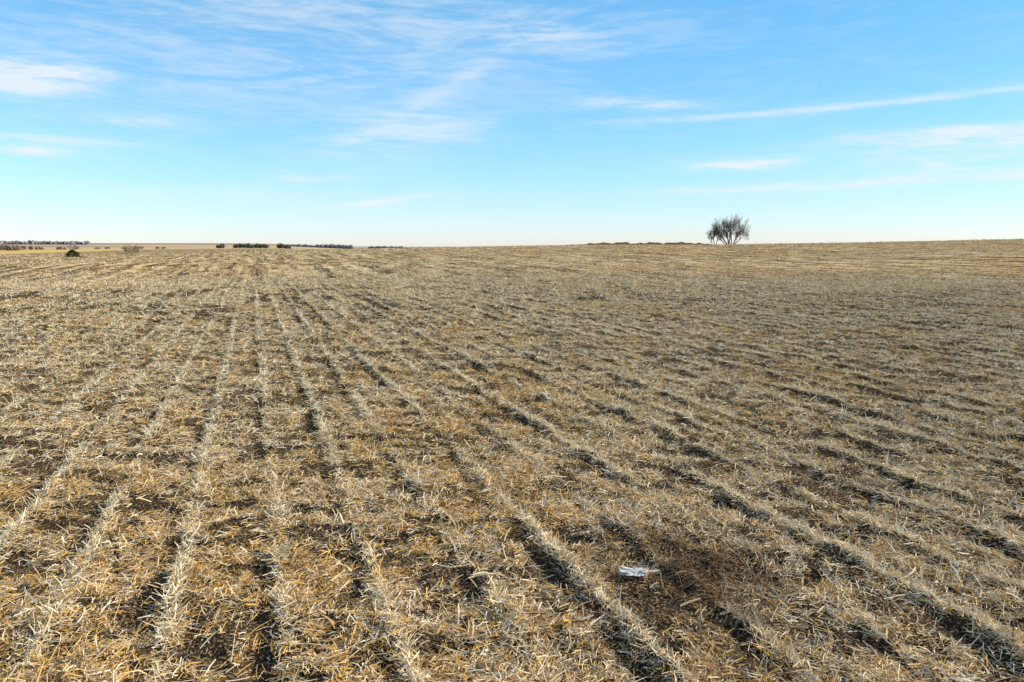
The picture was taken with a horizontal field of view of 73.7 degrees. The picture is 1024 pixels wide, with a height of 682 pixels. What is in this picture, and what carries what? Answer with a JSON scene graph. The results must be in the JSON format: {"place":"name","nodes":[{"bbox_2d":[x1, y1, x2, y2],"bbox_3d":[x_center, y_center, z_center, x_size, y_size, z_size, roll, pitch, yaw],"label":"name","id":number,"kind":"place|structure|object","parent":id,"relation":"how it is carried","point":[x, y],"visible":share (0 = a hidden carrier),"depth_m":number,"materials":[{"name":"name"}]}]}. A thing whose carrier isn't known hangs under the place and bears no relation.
{"place":"outdoors","nodes":[
{"label":"outdoors","id":0,"kind":"place"},
{"bbox_2d":[0,239,1023,681],"bbox_3d":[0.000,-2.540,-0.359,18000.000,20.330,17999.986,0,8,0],"label":"field ground","id":1,"kind":"structure","parent":0,"point":[954,625],"depth_m":8.63,"materials":[{"name":"soil"}]},
{"bbox_2d":[0,240,89,243],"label":"distant trees","id":2,"kind":"object","parent":1,"relation":"on","point":[42,242],"visible":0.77,"depth_m":1552.31,"materials":[{"name":"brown plant"}]},
{"bbox_2d":[64,249,80,257],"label":"cedar bush","id":3,"kind":"object","parent":1,"relation":"on","point":[74,254],"visible":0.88,"depth_m":158.46,"materials":[{"name":"green plant"}]},
{"bbox_2d":[0,242,165,250],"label":"distant trees","id":4,"kind":"object","parent":1,"relation":"on","point":[8,247],"visible":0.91,"depth_m":468.47,"materials":[{"name":"green plant"}]},
{"bbox_2d":[117,245,139,255],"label":"bare shrub","id":5,"kind":"object","parent":1,"relation":"on","point":[136,247],"visible":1,"depth_m":177.85,"materials":[{"name":"brown plant"}]},
{"bbox_2d":[216,243,290,248],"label":"distant trees","id":6,"kind":"object","parent":1,"relation":"on","point":[248,245],"visible":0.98,"depth_m":755.02,"materials":[{"name":"green plant"}]},
{"bbox_2d":[287,243,403,248],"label":"distant trees","id":7,"kind":"object","parent":1,"relation":"on","point":[339,246],"visible":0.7,"depth_m":1437.08,"materials":[{"name":"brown plant"}]},
{"bbox_2d":[0,374,1023,681],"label":"stubble straw","id":8,"kind":"object","parent":1,"relation":"on","point":[390,586],"visible":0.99,"depth_m":6.07,"materials":[{"name":"beige plant"}]},
{"bbox_2d":[0,261,1023,414],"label":"stubble straw","id":9,"kind":"object","parent":1,"relation":"on","point":[59,286],"visible":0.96,"depth_m":21.71,"materials":[{"name":"beige plant"}]},
{"bbox_2d":[0,238,1023,289],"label":"stubble straw","id":10,"kind":"object","parent":1,"relation":"on","point":[307,255],"visible":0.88,"depth_m":116.83,"materials":[{"name":"beige plant"}]},
{"bbox_2d":[619,565,658,575],"bbox_3d":[0.998,1.825,5.431,0.320,0.058,0.146,-3,8,-20],"label":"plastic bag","id":11,"kind":"object","parent":1,"relation":"on","point":[627,571],"visible":1,"depth_m":5.41,"materials":[{"name":"white plastic"}]},
{"bbox_2d":[572,242,708,244],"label":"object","id":12,"kind":"structure","parent":1,"relation":"on","point":[649,243],"depth_m":256.51,"materials":[{"name":"plant"}]},
{"bbox_2d":[705,226,725,244],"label":"bare tree","id":13,"kind":"object","parent":1,"relation":"on","point":[711,235],"visible":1,"depth_m":245.84,"materials":[{"name":"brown plant"}]},
{"bbox_2d":[711,213,750,244],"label":"bare tree","id":14,"kind":"object","parent":1,"relation":"on","point":[729,229],"visible":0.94,"depth_m":246.72,"materials":[{"name":"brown plant"}]},
{"bbox_2d":[0,0,1023,246],"label":"sky","id":15,"kind":"structure","parent":0,"point":[405,123],"materials":[{"name":"blue"}]}
]}

